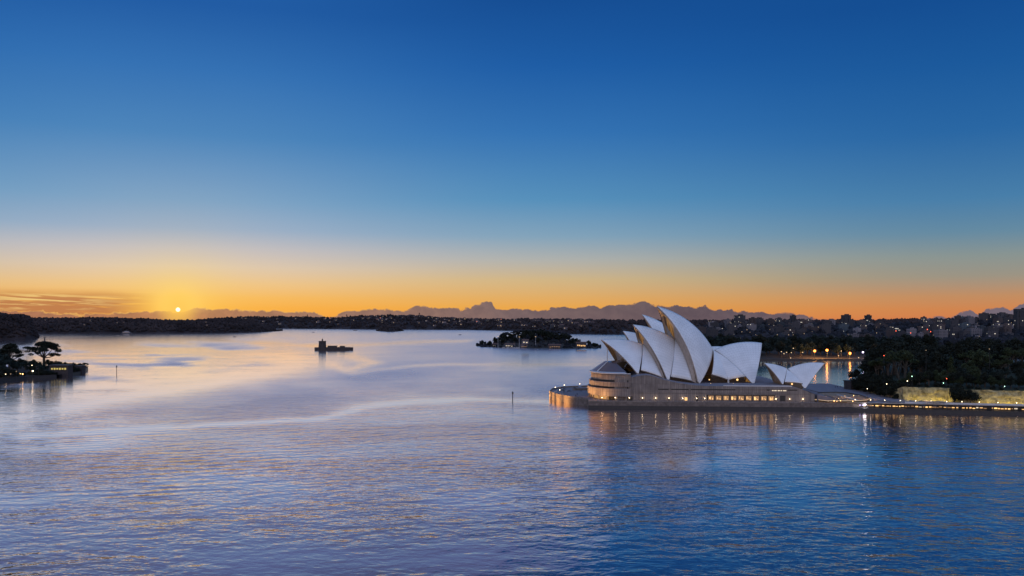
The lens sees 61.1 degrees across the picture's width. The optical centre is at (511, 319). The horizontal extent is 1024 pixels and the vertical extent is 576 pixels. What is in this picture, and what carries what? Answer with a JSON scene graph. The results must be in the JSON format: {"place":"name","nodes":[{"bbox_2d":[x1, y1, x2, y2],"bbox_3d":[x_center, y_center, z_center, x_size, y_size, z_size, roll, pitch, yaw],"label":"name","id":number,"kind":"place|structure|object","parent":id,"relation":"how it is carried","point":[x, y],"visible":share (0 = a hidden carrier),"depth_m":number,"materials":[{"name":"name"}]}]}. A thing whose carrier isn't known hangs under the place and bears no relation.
{"place":"outdoors","nodes":[
{"label":"outdoors","id":0,"kind":"place"},
{"bbox_2d":[0,319,37,339],"bbox_3d":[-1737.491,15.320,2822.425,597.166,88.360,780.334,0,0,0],"label":"headland","id":1,"kind":"structure","parent":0,"point":[28,336],"depth_m":2566.29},
{"bbox_2d":[0,312,39,337],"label":"woodland","id":2,"kind":"object","parent":1,"relation":"on","point":[23,319],"visible":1,"depth_m":2609.99,"materials":[{"name":"plant"}]},
{"bbox_2d":[380,328,398,331],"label":"island","id":3,"kind":"structure","parent":0,"point":[390,330],"depth_m":4225.10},
{"bbox_2d":[376,325,403,330],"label":"woodland","id":4,"kind":"object","parent":3,"relation":"on","point":[388,327],"visible":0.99,"depth_m":4325.61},
{"bbox_2d":[0,329,1023,575],"bbox_3d":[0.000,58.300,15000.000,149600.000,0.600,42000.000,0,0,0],"label":"water","id":5,"kind":"structure","parent":0,"point":[372,453],"depth_m":328.90,"materials":[{"name":"blue liquid"}]},
{"bbox_2d":[0,367,87,378],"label":"wooded point","id":6,"kind":"structure","parent":5,"relation":"in","point":[22,370],"depth_m":877.86,"materials":[{"name":"plant"}]},
{"bbox_2d":[0,354,12,365],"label":"tree","id":7,"kind":"object","parent":6,"relation":"on","point":[5,359],"visible":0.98,"depth_m":862.42,"materials":[{"name":"green plant"}]},
{"bbox_2d":[0,343,23,368],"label":"tree","id":8,"kind":"object","parent":6,"relation":"on","point":[11,348],"visible":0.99,"depth_m":916.14,"materials":[{"name":"green plant"}]},
{"bbox_2d":[10,361,24,370],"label":"tree","id":9,"kind":"object","parent":6,"relation":"on","point":[15,365],"visible":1,"depth_m":877.83,"materials":[{"name":"green plant"}]},
{"bbox_2d":[23,363,36,370],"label":"tree","id":10,"kind":"object","parent":6,"relation":"on","point":[31,366],"visible":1,"depth_m":882.04,"materials":[{"name":"green plant"}]},
{"bbox_2d":[22,341,61,364],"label":"tree","id":11,"kind":"object","parent":6,"relation":"on","point":[42,346],"visible":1,"depth_m":940.24,"materials":[{"name":"green plant"}]},
{"bbox_2d":[48,364,73,376],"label":"harbour villa","id":12,"kind":"object","parent":6,"relation":"on","point":[65,370],"visible":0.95,"depth_m":883.70,"materials":[{"name":"stone"}]},
{"bbox_2d":[74,365,85,373],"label":"boat house","id":13,"kind":"structure","parent":6,"relation":"on","point":[82,368],"depth_m":933.06,"materials":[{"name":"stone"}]},
{"bbox_2d":[0,368,87,381],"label":"sea wall","id":14,"kind":"structure","parent":5,"relation":"in","point":[33,377],"depth_m":853.83,"materials":[{"name":"stone"}]},
{"bbox_2d":[36,320,272,332],"bbox_3d":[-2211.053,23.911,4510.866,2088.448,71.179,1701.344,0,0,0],"label":"headland","id":15,"kind":"structure","parent":5,"relation":"in","point":[135,331],"depth_m":3732.79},
{"bbox_2d":[31,316,282,331],"bbox_3d":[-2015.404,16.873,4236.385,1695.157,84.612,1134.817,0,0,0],"label":"woodland","id":16,"kind":"object","parent":15,"relation":"on","point":[70,323],"visible":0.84,"depth_m":3832.55,"materials":[{"name":"plant"}]},
{"bbox_2d":[314,339,352,349],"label":"island fort","id":17,"kind":"structure","parent":5,"relation":"in","point":[322,344],"depth_m":1650.24,"materials":[{"name":"stone"}]},
{"bbox_2d":[476,337,598,348],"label":"island","id":18,"kind":"object","parent":5,"relation":"in","point":[529,344],"visible":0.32,"depth_m":1791.81,"materials":[{"name":"plant"}]},
{"bbox_2d":[476,329,600,348],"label":"woodland","id":19,"kind":"object","parent":18,"relation":"on","point":[542,340],"visible":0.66,"depth_m":1816.95,"materials":[{"name":"plant"}]},
{"bbox_2d":[549,387,891,406],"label":"broadwalk","id":20,"kind":"structure","parent":5,"relation":"in","point":[576,401],"depth_m":563.35,"materials":[{"name":"concrete"}]},
{"bbox_2d":[549,385,587,398],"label":"quay parapet","id":21,"kind":"structure","parent":20,"relation":"on","point":[550,391],"depth_m":624.62,"materials":[{"name":"stone"}]},
{"bbox_2d":[588,405,820,409],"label":"tidal band","id":22,"kind":"object","parent":20,"relation":"attached to","point":[708,407],"visible":0.64,"depth_m":560.27,"materials":[{"name":"stone"}]},
{"bbox_2d":[588,398,823,402],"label":"quay kerb","id":23,"kind":"structure","parent":20,"relation":"on","point":[706,401],"depth_m":560.78,"materials":[{"name":"stone"}]},
{"bbox_2d":[588,306,824,401],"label":"opera house","id":24,"kind":"structure","parent":20,"relation":"on","point":[672,356],"depth_m":593.12,"materials":[{"name":"tile"}]},
{"bbox_2d":[803,389,839,401],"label":"grand steps","id":25,"kind":"structure","parent":20,"relation":"on","point":[818,396],"depth_m":562.48,"materials":[{"name":"stone"}]},
{"bbox_2d":[815,392,870,402],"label":"concourse","id":26,"kind":"structure","parent":20,"relation":"on","point":[844,397],"depth_m":586.55,"materials":[{"name":"grey"}]},
{"bbox_2d":[760,359,862,360],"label":"sea wall","id":27,"kind":"structure","parent":5,"relation":"in","point":[811,359],"depth_m":1226.02,"materials":[{"name":"stone"}]},
{"bbox_2d":[0,0,1023,320],"label":"sky","id":28,"kind":"structure","parent":0,"point":[160,159],"materials":[{"name":"blue"}]},
{"bbox_2d":[241,317,911,334],"bbox_3d":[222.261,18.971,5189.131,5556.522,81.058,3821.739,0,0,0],"label":"hills","id":29,"kind":"structure","parent":0,"point":[413,327],"depth_m":5132.84,"materials":[{"name":"green plant"}]},
{"bbox_2d":[201,314,950,333],"bbox_3d":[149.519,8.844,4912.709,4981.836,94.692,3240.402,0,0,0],"label":"woodland","id":30,"kind":"object","parent":29,"relation":"on","point":[607,324],"visible":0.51,"depth_m":4964.62,"materials":[{"name":"plant"}]},
{"bbox_2d":[576,342,586,347],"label":"officer house","id":31,"kind":"structure","parent":0,"point":[580,344],"depth_m":1680.49,"materials":[{"name":"tile"}]},
{"bbox_2d":[737,330,1020,359],"bbox_3d":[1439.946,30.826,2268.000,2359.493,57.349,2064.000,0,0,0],"label":"city hill","id":32,"kind":"structure","parent":0,"point":[773,354],"depth_m":1276.80,"materials":[{"name":"soil"}]},
{"bbox_2d":[706,328,717,336],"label":"apartment block","id":33,"kind":"structure","parent":32,"relation":"on","point":[711,332],"depth_m":1879.56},
{"bbox_2d":[708,335,721,345],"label":"tree","id":34,"kind":"object","parent":32,"relation":"on","point":[717,338],"visible":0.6,"depth_m":1343.58,"materials":[{"name":"green plant"}]},
{"bbox_2d":[726,324,737,330],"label":"apartment block","id":35,"kind":"structure","parent":32,"relation":"on","point":[731,327],"depth_m":2073.85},
{"bbox_2d":[734,314,745,324],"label":"apartment block","id":36,"kind":"structure","parent":32,"relation":"on","point":[739,318],"depth_m":2342.00,"materials":[{"name":"black"}]},
{"bbox_2d":[751,334,767,344],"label":"tree","id":37,"kind":"object","parent":32,"relation":"on","point":[759,338],"visible":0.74,"depth_m":1333.14,"materials":[{"name":"green plant"}]},
{"bbox_2d":[762,341,774,354],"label":"tree","id":38,"kind":"object","parent":32,"relation":"on","point":[766,346],"visible":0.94,"depth_m":1270.58,"materials":[{"name":"green plant"}]},
{"bbox_2d":[771,334,785,348],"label":"tree","id":39,"kind":"object","parent":32,"relation":"on","point":[775,338],"visible":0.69,"depth_m":1345.27,"materials":[{"name":"green plant"}]},
{"bbox_2d":[772,341,785,355],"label":"tree","id":40,"kind":"object","parent":32,"relation":"on","point":[780,346],"visible":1,"depth_m":1269.02,"materials":[{"name":"green plant"}]},
{"bbox_2d":[774,326,784,332],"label":"apartment block","id":41,"kind":"structure","parent":32,"relation":"on","point":[780,329],"depth_m":1944.16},
{"bbox_2d":[783,345,795,357],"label":"tree","id":42,"kind":"object","parent":32,"relation":"on","point":[788,349],"visible":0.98,"depth_m":1258.77,"materials":[{"name":"green plant"}]},
{"bbox_2d":[787,334,801,343],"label":"tree","id":43,"kind":"object","parent":32,"relation":"on","point":[795,339],"visible":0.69,"depth_m":1356.57,"materials":[{"name":"green plant"}]},
{"bbox_2d":[794,344,806,356],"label":"tree","id":44,"kind":"object","parent":32,"relation":"on","point":[801,348],"visible":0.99,"depth_m":1269.60,"materials":[{"name":"green plant"}]},
{"bbox_2d":[805,342,815,354],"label":"tree","id":45,"kind":"object","parent":32,"relation":"on","point":[811,346],"visible":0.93,"depth_m":1279.55,"materials":[{"name":"green plant"}]},
{"bbox_2d":[815,343,827,355],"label":"tree","id":46,"kind":"object","parent":32,"relation":"on","point":[819,347],"visible":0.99,"depth_m":1275.37,"materials":[{"name":"green plant"}]},
{"bbox_2d":[821,323,830,334],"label":"apartment block","id":47,"kind":"structure","parent":32,"relation":"on","point":[826,327],"depth_m":1997.72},
{"bbox_2d":[826,341,836,354],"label":"tree","id":48,"kind":"object","parent":32,"relation":"on","point":[831,345],"visible":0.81,"depth_m":1277.06,"materials":[{"name":"green plant"}]},
{"bbox_2d":[831,345,841,356],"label":"tree","id":49,"kind":"object","parent":32,"relation":"on","point":[837,349],"visible":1,"depth_m":1263.84,"materials":[{"name":"green plant"}]},
{"bbox_2d":[833,335,850,345],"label":"tree","id":50,"kind":"object","parent":32,"relation":"on","point":[842,338],"visible":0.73,"depth_m":1339.21,"materials":[{"name":"green plant"}]},
{"bbox_2d":[838,323,847,332],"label":"apartment block","id":51,"kind":"structure","parent":32,"relation":"on","point":[844,326],"depth_m":2079.17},
{"bbox_2d":[841,314,850,322],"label":"apartment block","id":52,"kind":"structure","parent":32,"relation":"on","point":[845,317],"depth_m":2442.00,"materials":[{"name":"black"}]},
{"bbox_2d":[843,344,854,357],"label":"tree","id":53,"kind":"object","parent":32,"relation":"on","point":[848,348],"visible":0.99,"depth_m":1260.46,"materials":[{"name":"green plant"}]},
{"bbox_2d":[845,334,859,345],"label":"tree","id":54,"kind":"object","parent":32,"relation":"on","point":[853,341],"visible":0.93,"depth_m":1331.42,"materials":[{"name":"green plant"}]},
{"bbox_2d":[695,319,1023,344],"bbox_3d":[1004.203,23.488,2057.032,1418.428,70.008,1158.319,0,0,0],"label":"woodland","id":55,"kind":"object","parent":32,"relation":"on","point":[743,333],"visible":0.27,"depth_m":1963.43,"materials":[{"name":"plant"}]},
{"bbox_2d":[860,334,875,350],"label":"tree","id":56,"kind":"object","parent":32,"relation":"on","point":[870,340],"visible":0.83,"depth_m":1339.59,"materials":[{"name":"green plant"}]},
{"bbox_2d":[885,329,895,337],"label":"apartment block","id":57,"kind":"structure","parent":32,"relation":"on","point":[889,333],"depth_m":1871.07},
{"bbox_2d":[906,327,916,337],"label":"apartment block","id":58,"kind":"structure","parent":32,"relation":"on","point":[911,331],"depth_m":1797.16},
{"bbox_2d":[923,333,936,344],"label":"tree","id":59,"kind":"object","parent":32,"relation":"on","point":[928,339],"visible":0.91,"depth_m":1349.14,"materials":[{"name":"green plant"}]},
{"bbox_2d":[929,322,937,333],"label":"apartment block","id":60,"kind":"structure","parent":32,"relation":"on","point":[933,326],"depth_m":1913.52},
{"bbox_2d":[933,329,947,337],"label":"apartment block","id":61,"kind":"structure","parent":32,"relation":"on","point":[941,333],"depth_m":1737.48,"materials":[{"name":"concrete"}]},
{"bbox_2d":[950,326,959,337],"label":"apartment block","id":62,"kind":"structure","parent":32,"relation":"on","point":[954,331],"depth_m":1781.35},
{"bbox_2d":[958,322,970,329],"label":"apartment block","id":63,"kind":"structure","parent":32,"relation":"on","point":[964,325],"depth_m":1914.21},
{"bbox_2d":[959,329,969,337],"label":"apartment block","id":64,"kind":"structure","parent":32,"relation":"on","point":[963,332],"depth_m":1764.64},
{"bbox_2d":[970,328,981,335],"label":"apartment block","id":65,"kind":"structure","parent":32,"relation":"on","point":[975,331],"depth_m":1810.66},
{"bbox_2d":[978,312,987,321],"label":"apartment block","id":66,"kind":"structure","parent":32,"relation":"on","point":[983,316],"depth_m":2330.57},
{"bbox_2d":[987,330,998,337],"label":"apartment block","id":67,"kind":"structure","parent":32,"relation":"on","point":[994,333],"depth_m":1722.56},
{"bbox_2d":[1013,308,1023,329],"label":"apartment block","id":68,"kind":"structure","parent":32,"relation":"on","point":[1018,318],"depth_m":1992.00,"materials":[{"name":"black"}]},
{"bbox_2d":[803,383,957,402],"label":"promenade","id":69,"kind":"structure","parent":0,"point":[821,387],"depth_m":639.45,"materials":[{"name":"concrete"}]},
{"bbox_2d":[843,380,855,389],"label":"gatehouse","id":70,"kind":"object","parent":69,"relation":"on","point":[848,384],"visible":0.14,"depth_m":659.37,"materials":[{"name":"stone"}]},
{"bbox_2d":[869,375,886,388],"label":"shrub","id":71,"kind":"object","parent":69,"relation":"on","point":[877,382],"visible":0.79,"depth_m":610.49,"materials":[{"name":"green plant"}]},
{"bbox_2d":[876,385,886,396],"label":"shrub","id":72,"kind":"object","parent":69,"relation":"on","point":[882,388],"visible":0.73,"depth_m":597.23,"materials":[{"name":"green plant"}]},
{"bbox_2d":[883,387,895,397],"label":"shrub","id":73,"kind":"object","parent":69,"relation":"on","point":[890,392],"visible":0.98,"depth_m":587.69,"materials":[{"name":"green plant"}]},
{"bbox_2d":[885,380,898,388],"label":"shrub","id":74,"kind":"object","parent":69,"relation":"on","point":[893,384],"visible":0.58,"depth_m":590.55,"materials":[{"name":"green plant"}]},
{"bbox_2d":[949,385,970,402],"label":"shrub","id":75,"kind":"object","parent":69,"relation":"on","point":[959,390],"visible":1,"depth_m":548.89,"materials":[{"name":"green plant"}]},
{"bbox_2d":[905,402,1023,405],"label":"promenade parapet","id":76,"kind":"structure","parent":69,"relation":"on","point":[965,403],"depth_m":541.86,"materials":[{"name":"concrete"}]},
{"bbox_2d":[964,390,981,402],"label":"shrub","id":77,"kind":"object","parent":69,"relation":"on","point":[973,396],"visible":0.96,"depth_m":544.48,"materials":[{"name":"green plant"}]},
{"bbox_2d":[821,407,1023,414],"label":"quay","id":78,"kind":"structure","parent":0,"point":[951,411],"depth_m":540.26,"materials":[{"name":"concrete"}]},
{"bbox_2d":[847,402,1023,410],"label":"waterfront bar","id":79,"kind":"object","parent":78,"relation":"on","point":[919,405],"visible":1,"depth_m":544.87,"materials":[{"name":"black"}]},
{"bbox_2d":[859,387,1023,403],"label":"cliff","id":80,"kind":"structure","parent":0,"point":[942,394],"depth_m":560.02,"materials":[{"name":"stone"}]},
{"bbox_2d":[864,361,1023,390],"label":"garden lawn","id":81,"kind":"structure","parent":0,"point":[1005,388],"depth_m":576.65,"materials":[{"name":"plant"}]},
{"bbox_2d":[848,369,860,377],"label":"tree","id":82,"kind":"object","parent":81,"relation":"on","point":[855,373],"visible":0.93,"depth_m":672.99,"materials":[{"name":"green plant"}]},
{"bbox_2d":[860,356,882,371],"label":"tree","id":83,"kind":"object","parent":81,"relation":"on","point":[865,365],"visible":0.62,"depth_m":662.28,"materials":[{"name":"green plant"}]},
{"bbox_2d":[866,347,884,365],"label":"tree","id":84,"kind":"object","parent":81,"relation":"on","point":[874,355],"visible":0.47,"depth_m":670.14,"materials":[{"name":"green plant"}]},
{"bbox_2d":[867,357,886,374],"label":"tree","id":85,"kind":"object","parent":81,"relation":"on","point":[874,363],"visible":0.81,"depth_m":642.55,"materials":[{"name":"green plant"}]},
{"bbox_2d":[870,345,889,374],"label":"tree","id":86,"kind":"object","parent":81,"relation":"on","point":[874,349],"visible":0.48,"depth_m":673.61,"materials":[{"name":"green plant"}]},
{"bbox_2d":[875,352,900,376],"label":"tree","id":87,"kind":"object","parent":81,"relation":"on","point":[888,363],"visible":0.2,"depth_m":634.65,"materials":[{"name":"green plant"}]},
{"bbox_2d":[876,342,903,374],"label":"tree","id":88,"kind":"object","parent":81,"relation":"on","point":[895,347],"visible":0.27,"depth_m":667.31,"materials":[{"name":"green plant"}]},
{"bbox_2d":[882,350,919,379],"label":"tree","id":89,"kind":"object","parent":81,"relation":"on","point":[907,355],"visible":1,"depth_m":599.80,"materials":[{"name":"green plant"}]},
{"bbox_2d":[903,372,914,385],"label":"tree","id":90,"kind":"object","parent":81,"relation":"on","point":[909,375],"visible":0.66,"depth_m":588.37,"materials":[{"name":"green plant"}]},
{"bbox_2d":[901,350,924,372],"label":"tree","id":91,"kind":"object","parent":81,"relation":"on","point":[915,356],"visible":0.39,"depth_m":638.64,"materials":[{"name":"green plant"}]},
{"bbox_2d":[909,372,923,383],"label":"tree","id":92,"kind":"object","parent":81,"relation":"on","point":[918,376],"visible":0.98,"depth_m":575.96,"materials":[{"name":"green plant"}]},
{"bbox_2d":[914,347,932,372],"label":"tree","id":93,"kind":"object","parent":81,"relation":"on","point":[924,350],"visible":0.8,"depth_m":653.55,"materials":[{"name":"green plant"}]},
{"bbox_2d":[920,370,934,385],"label":"tree","id":94,"kind":"object","parent":81,"relation":"on","point":[927,378],"visible":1,"depth_m":572.74,"materials":[{"name":"green plant"}]},
{"bbox_2d":[934,370,949,383],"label":"tree","id":95,"kind":"object","parent":81,"relation":"on","point":[943,375],"visible":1,"depth_m":569.78,"materials":[{"name":"green plant"}]},
{"bbox_2d":[937,354,957,372],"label":"tree","id":96,"kind":"object","parent":81,"relation":"on","point":[946,366],"visible":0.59,"depth_m":627.15,"materials":[{"name":"green plant"}]},
{"bbox_2d":[946,355,955,374],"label":"tree","id":97,"kind":"object","parent":81,"relation":"on","point":[950,367],"visible":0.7,"depth_m":589.48,"materials":[{"name":"green plant"}]},
{"bbox_2d":[957,350,975,361],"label":"tree","id":98,"kind":"object","parent":81,"relation":"on","point":[963,355],"visible":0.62,"depth_m":633.34,"materials":[{"name":"green plant"}]},
{"bbox_2d":[960,360,974,373],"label":"tree","id":99,"kind":"object","parent":81,"relation":"on","point":[969,365],"visible":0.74,"depth_m":612.73,"materials":[{"name":"green plant"}]},
{"bbox_2d":[966,367,981,377],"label":"tree","id":100,"kind":"object","parent":81,"relation":"on","point":[976,372],"visible":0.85,"depth_m":573.25,"materials":[{"name":"green plant"}]},
{"bbox_2d":[963,337,988,346],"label":"tree","id":101,"kind":"object","parent":81,"relation":"on","point":[976,340],"visible":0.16,"depth_m":692.88,"materials":[{"name":"green plant"}]},
{"bbox_2d":[963,342,990,353],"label":"tree","id":102,"kind":"object","parent":81,"relation":"on","point":[977,346],"visible":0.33,"depth_m":657.60,"materials":[{"name":"green plant"}]},
{"bbox_2d":[966,349,992,366],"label":"tree","id":103,"kind":"object","parent":81,"relation":"on","point":[983,354],"visible":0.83,"depth_m":623.23,"materials":[{"name":"green plant"}]},
{"bbox_2d":[974,356,984,370],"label":"tree","id":104,"kind":"object","parent":81,"relation":"on","point":[980,366],"visible":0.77,"depth_m":622.12,"materials":[{"name":"green plant"}]},
{"bbox_2d":[979,372,993,386],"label":"tree","id":105,"kind":"object","parent":81,"relation":"on","point":[984,376],"visible":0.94,"depth_m":553.95,"materials":[{"name":"green plant"}]},
{"bbox_2d":[984,360,1003,371],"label":"tree","id":106,"kind":"object","parent":81,"relation":"on","point":[989,366],"visible":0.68,"depth_m":600.75,"materials":[{"name":"green plant"}]},
{"bbox_2d":[993,372,1005,386],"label":"tree","id":107,"kind":"object","parent":81,"relation":"on","point":[999,377],"visible":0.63,"depth_m":555.33,"materials":[{"name":"green plant"}]},
{"bbox_2d":[990,349,1015,365],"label":"tree","id":108,"kind":"object","parent":81,"relation":"on","point":[1001,353],"visible":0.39,"depth_m":630.18,"materials":[{"name":"green plant"}]},
{"bbox_2d":[993,347,1020,374],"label":"tree","id":109,"kind":"object","parent":81,"relation":"on","point":[1008,352],"visible":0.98,"depth_m":624.50,"materials":[{"name":"green plant"}]},
{"bbox_2d":[1004,376,1015,387],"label":"tree","id":110,"kind":"object","parent":81,"relation":"on","point":[1010,379],"visible":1,"depth_m":547.79,"materials":[{"name":"green plant"}]},
{"bbox_2d":[1009,360,1022,372],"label":"tree","id":111,"kind":"object","parent":81,"relation":"on","point":[1017,365],"visible":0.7,"depth_m":602.05,"materials":[{"name":"green plant"}]},
{"bbox_2d":[1009,337,1023,362],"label":"tree","id":112,"kind":"object","parent":81,"relation":"on","point":[1015,341],"visible":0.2,"depth_m":686.19,"materials":[{"name":"green plant"}]},
{"bbox_2d":[1011,348,1023,363],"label":"tree","id":113,"kind":"object","parent":81,"relation":"on","point":[1021,350],"visible":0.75,"depth_m":635.57,"materials":[{"name":"green plant"}]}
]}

